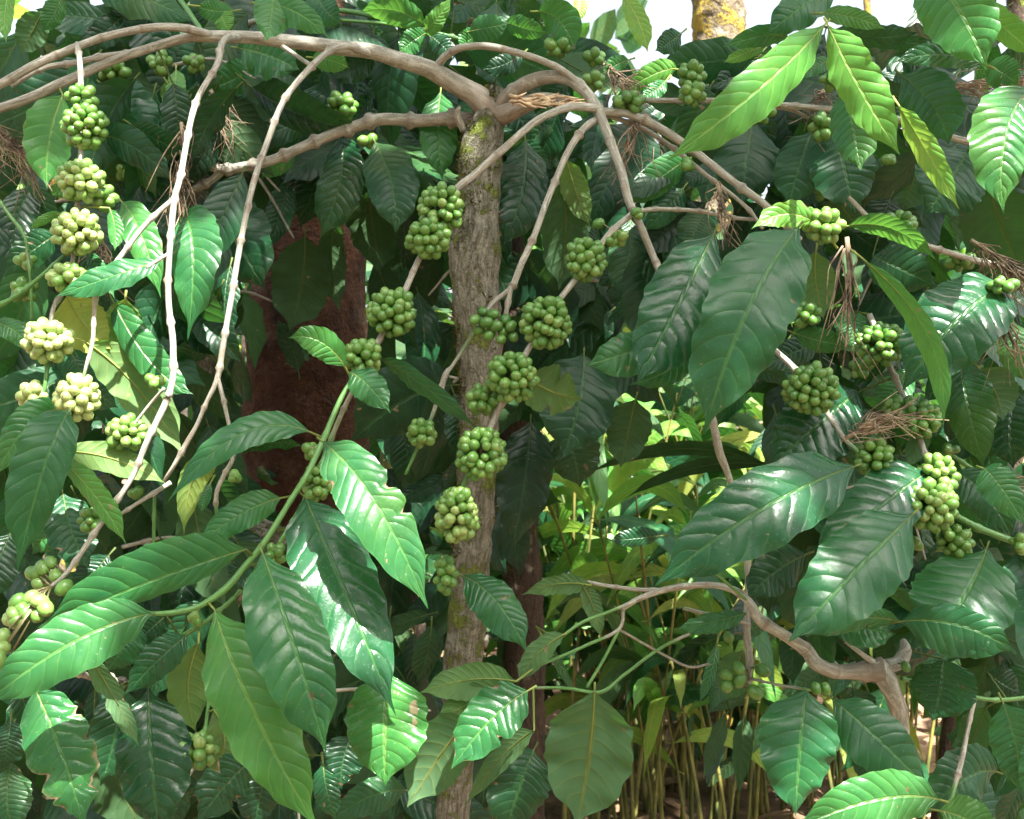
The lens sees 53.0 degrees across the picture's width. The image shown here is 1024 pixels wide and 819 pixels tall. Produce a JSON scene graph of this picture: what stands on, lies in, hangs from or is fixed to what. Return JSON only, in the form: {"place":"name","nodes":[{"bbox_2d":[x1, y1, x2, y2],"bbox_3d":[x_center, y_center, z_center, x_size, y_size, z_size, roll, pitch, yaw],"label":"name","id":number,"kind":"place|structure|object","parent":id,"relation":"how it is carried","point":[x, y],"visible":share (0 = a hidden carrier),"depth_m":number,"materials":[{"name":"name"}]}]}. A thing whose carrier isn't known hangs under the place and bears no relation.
{"place":"outdoors","nodes":[
{"label":"outdoors","id":0,"kind":"place"},
{"bbox_2d":[380,448,392,468],"bbox_3d":[-0.448,-1.359,3.427,3.921,5.337,4.326,0,0,0],"label":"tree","id":1,"kind":"object","parent":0,"point":[385,463],"visible":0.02,"depth_m":3.38,"materials":[{"name":"brown plant"}]},
{"bbox_2d":[41,421,940,818],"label":"ground","id":2,"kind":"structure","parent":0,"point":[555,809],"depth_m":3.43,"materials":[{"name":"brown soil"}]},
{"bbox_2d":[43,175,74,571],"bbox_3d":[-2.807,-2.160,6.478,4.809,6.957,4.836,0,0,0],"label":"tree","id":3,"kind":"object","parent":2,"relation":"on","point":[62,565],"depth_m":6.42,"materials":[{"name":"yellow plant"}]},
{"bbox_2d":[19,181,405,703],"bbox_3d":[-1.225,0.246,2.987,2.042,2.224,2.065,0,0,0],"label":"coffee shrub","id":4,"kind":"object","parent":2,"relation":"on","point":[251,327],"visible":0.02,"depth_m":2.50,"materials":[{"name":"green plant"}]},
{"bbox_2d":[0,480,491,818],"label":"coffee shrub","id":5,"kind":"object","parent":2,"relation":"on","point":[136,733],"visible":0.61,"depth_m":1.23,"materials":[{"name":"green plant"}]},
{"bbox_2d":[64,283,453,579],"bbox_3d":[-1.322,0.162,4.573,2.463,2.392,2.639,0,0,0],"label":"coffee shrub","id":6,"kind":"object","parent":2,"relation":"on","point":[429,566],"depth_m":4.90,"materials":[{"name":"green plant"}]},
{"bbox_2d":[238,0,370,799],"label":"tree","id":7,"kind":"object","parent":2,"relation":"on","point":[308,399],"visible":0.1,"depth_m":2.56,"materials":[{"name":"red plant"}]},
{"bbox_2d":[0,0,686,598],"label":"coffee shrub","id":8,"kind":"object","parent":2,"relation":"on","point":[430,28],"visible":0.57,"depth_m":1.61,"materials":[{"name":"green plant"}]},
{"bbox_2d":[596,61,661,116],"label":"dry leaf tuft","id":9,"kind":"object","parent":8,"relation":"hanging from","point":[624,83],"visible":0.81,"depth_m":1.48,"materials":[{"name":"brown plant"}]},
{"bbox_2d":[0,23,802,818],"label":"coffee shrub","id":10,"kind":"object","parent":2,"relation":"on","point":[122,369],"visible":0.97,"depth_m":1.32,"materials":[{"name":"green plant"}]},
{"bbox_2d":[0,125,54,213],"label":"dry leaf tuft","id":11,"kind":"object","parent":10,"relation":"hanging from","point":[19,152],"visible":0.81,"depth_m":1.38,"materials":[{"name":"brown plant"}]},
{"bbox_2d":[76,241,135,302],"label":"dry leaf tuft","id":12,"kind":"object","parent":10,"relation":"hanging from","point":[106,255],"visible":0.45,"depth_m":1.38,"materials":[{"name":"brown plant"}]},
{"bbox_2d":[145,122,195,250],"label":"dry leaf tuft","id":13,"kind":"object","parent":10,"relation":"hanging from","point":[181,201],"visible":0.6,"depth_m":1.39,"materials":[{"name":"brown plant"}]},
{"bbox_2d":[184,174,208,205],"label":"dry leaf tuft","id":14,"kind":"object","parent":10,"relation":"hanging from","point":[193,199],"visible":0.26,"depth_m":1.60,"materials":[{"name":"brown plant"}]},
{"bbox_2d":[200,88,252,189],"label":"dry leaf tuft","id":15,"kind":"object","parent":10,"relation":"hanging from","point":[211,91],"visible":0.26,"depth_m":1.53,"materials":[{"name":"brown plant"}]},
{"bbox_2d":[593,120,663,189],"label":"dry leaf tuft","id":16,"kind":"object","parent":10,"relation":"hanging from","point":[628,148],"visible":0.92,"depth_m":1.42,"materials":[{"name":"brown plant"}]},
{"bbox_2d":[705,180,741,249],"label":"dry leaf tuft","id":17,"kind":"object","parent":10,"relation":"hanging from","point":[721,203],"visible":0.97,"depth_m":1.37,"materials":[{"name":"brown plant"}]},
{"bbox_2d":[239,281,632,777],"bbox_3d":[-0.339,0.440,3.322,1.609,1.833,1.430,0,0,33],"label":"coffee shrub","id":18,"kind":"object","parent":2,"relation":"on","point":[580,615],"visible":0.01,"depth_m":3.02,"materials":[{"name":"green plant"}]},
{"bbox_2d":[454,2,496,654],"bbox_3d":[-0.060,-1.923,5.535,4.568,6.477,4.487,0,0,0],"label":"tree","id":19,"kind":"object","parent":2,"relation":"on","point":[486,639],"visible":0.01,"depth_m":5.41,"materials":[{"name":"green plant"}]},
{"bbox_2d":[0,0,965,571],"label":"wood","id":20,"kind":"object","parent":2,"relation":"on","point":[606,26],"depth_m":8.28,"materials":[{"name":"green plant"}]},
{"bbox_2d":[361,50,667,818],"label":"coffee shrub","id":21,"kind":"object","parent":2,"relation":"on","point":[426,481],"visible":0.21,"depth_m":1.85,"materials":[{"name":"green plant"}]},
{"bbox_2d":[365,270,697,774],"bbox_3d":[0.037,0.364,3.990,1.678,1.983,1.713,0,0,0],"label":"coffee shrub","id":22,"kind":"object","parent":2,"relation":"on","point":[401,641],"visible":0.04,"depth_m":3.63,"materials":[{"name":"green plant"}]},
{"bbox_2d":[425,377,763,785],"bbox_3d":[0.318,0.540,3.628,1.398,1.562,0.867,0,0,25],"label":"cane plant","id":23,"kind":"object","parent":2,"relation":"on","point":[553,557],"visible":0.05,"depth_m":3.56,"materials":[{"name":"green plant"}]},
{"bbox_2d":[432,297,759,818],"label":"cane plant","id":24,"kind":"object","parent":2,"relation":"on","point":[603,485],"visible":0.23,"depth_m":2.92,"materials":[{"name":"green plant"}]},
{"bbox_2d":[557,327,684,556],"bbox_3d":[0.440,0.374,4.705,1.113,1.895,1.192,0,0,0],"label":"cane plant","id":25,"kind":"object","parent":2,"relation":"on","point":[625,329],"visible":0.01,"depth_m":4.22,"materials":[{"name":"green plant"}]},
{"bbox_2d":[538,443,786,818],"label":"cane plant","id":26,"kind":"object","parent":2,"relation":"on","point":[640,567],"visible":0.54,"depth_m":2.69,"materials":[{"name":"green plant"}]},
{"bbox_2d":[543,321,793,818],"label":"cane plant","id":27,"kind":"object","parent":2,"relation":"on","point":[744,422],"visible":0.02,"depth_m":3.19,"materials":[{"name":"green plant"}]},
{"bbox_2d":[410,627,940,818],"bbox_3d":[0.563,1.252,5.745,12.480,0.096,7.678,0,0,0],"label":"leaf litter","id":28,"kind":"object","parent":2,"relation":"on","point":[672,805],"depth_m":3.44,"materials":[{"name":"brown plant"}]},
{"bbox_2d":[404,451,1023,818],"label":"coffee shrub","id":29,"kind":"object","parent":2,"relation":"on","point":[860,567],"visible":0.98,"depth_m":1.18,"materials":[{"name":"green plant"}]},
{"bbox_2d":[683,0,746,725],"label":"tree","id":30,"kind":"object","parent":2,"relation":"on","point":[716,18],"visible":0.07,"depth_m":4.11,"materials":[{"name":"yellow plant"}]},
{"bbox_2d":[599,366,841,808],"bbox_3d":[0.631,0.461,3.639,1.247,1.721,1.298,0,0,0],"label":"cane plant","id":31,"kind":"object","parent":2,"relation":"on","point":[755,410],"visible":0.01,"depth_m":3.55,"materials":[{"name":"green plant"}]},
{"bbox_2d":[596,405,873,818],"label":"cane plant","id":32,"kind":"object","parent":2,"relation":"on","point":[708,488],"visible":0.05,"depth_m":3.22,"materials":[{"name":"green plant"}]},
{"bbox_2d":[747,397,780,640],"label":"cane plant","id":33,"kind":"object","parent":2,"relation":"on","point":[755,416],"depth_m":4.46,"materials":[{"name":"green plant"}]},
{"bbox_2d":[614,228,941,776],"bbox_3d":[1.059,0.345,3.820,1.648,2.024,1.735,0,0,0],"label":"coffee shrub","id":34,"kind":"object","parent":2,"relation":"on","point":[872,687],"visible":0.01,"depth_m":3.31,"materials":[{"name":"green plant"}]},
{"bbox_2d":[544,0,1023,818],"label":"coffee shrub","id":35,"kind":"object","parent":2,"relation":"on","point":[926,184],"visible":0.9,"depth_m":1.30,"materials":[{"name":"green plant"}]},
{"bbox_2d":[617,139,672,223],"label":"dry leaf tuft","id":36,"kind":"object","parent":35,"relation":"hanging from","point":[642,166],"visible":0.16,"depth_m":1.64,"materials":[{"name":"brown plant"}]},
{"bbox_2d":[789,89,836,151],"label":"dry leaf tuft","id":37,"kind":"object","parent":35,"relation":"hanging from","point":[822,93],"visible":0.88,"depth_m":1.43,"materials":[{"name":"brown plant"}]},
{"bbox_2d":[816,237,885,383],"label":"dry leaf tuft","id":38,"kind":"object","parent":35,"relation":"hanging from","point":[848,279],"visible":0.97,"depth_m":1.21,"materials":[{"name":"brown plant"}]},
{"bbox_2d":[841,391,948,445],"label":"dry leaf tuft","id":39,"kind":"object","parent":35,"relation":"hanging from","point":[875,420],"visible":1,"depth_m":1.22,"materials":[{"name":"brown plant"}]},
{"bbox_2d":[953,69,1023,102],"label":"dry leaf tuft","id":40,"kind":"object","parent":35,"relation":"hanging from","point":[978,84],"visible":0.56,"depth_m":1.37,"materials":[{"name":"brown plant"}]},
{"bbox_2d":[969,238,1023,325],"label":"dry leaf tuft","id":41,"kind":"object","parent":35,"relation":"hanging from","point":[1010,270],"visible":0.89,"depth_m":1.35,"materials":[{"name":"brown plant"}]},
{"bbox_2d":[972,323,1023,394],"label":"dry leaf tuft","id":42,"kind":"object","parent":35,"relation":"hanging from","point":[1014,345],"visible":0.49,"depth_m":1.29,"materials":[{"name":"brown plant"}]},
{"bbox_2d":[596,65,1023,818],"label":"coffee shrub","id":43,"kind":"object","parent":2,"relation":"on","point":[746,745],"visible":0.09,"depth_m":2.70,"materials":[{"name":"green plant"}]},
{"bbox_2d":[701,427,949,818],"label":"cane plant","id":44,"kind":"object","parent":2,"relation":"on","point":[840,650],"visible":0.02,"depth_m":3.23,"materials":[{"name":"green plant"}]},
{"bbox_2d":[863,0,871,14],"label":"tree","id":45,"kind":"object","parent":2,"relation":"on","point":[867,5],"visible":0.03,"depth_m":8.97,"materials":[{"name":"yellow plant"}]},
{"bbox_2d":[730,459,1023,780],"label":"cane plant","id":46,"kind":"object","parent":2,"relation":"on","point":[739,474],"visible":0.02,"depth_m":3.48,"materials":[{"name":"green plant"}]},
{"bbox_2d":[950,241,983,468],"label":"coffee shrub","id":47,"kind":"object","parent":2,"relation":"on","point":[955,275],"depth_m":4.30,"materials":[{"name":"green plant"}]},
{"bbox_2d":[1006,0,1023,469],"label":"tree","id":48,"kind":"object","parent":2,"relation":"on","point":[1016,7],"visible":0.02,"depth_m":5.94,"materials":[{"name":"green plant"}]},
{"bbox_2d":[0,0,1006,338],"label":"sky","id":49,"kind":"structure","parent":0,"point":[663,15],"materials":[{"name":"white"}]}
]}

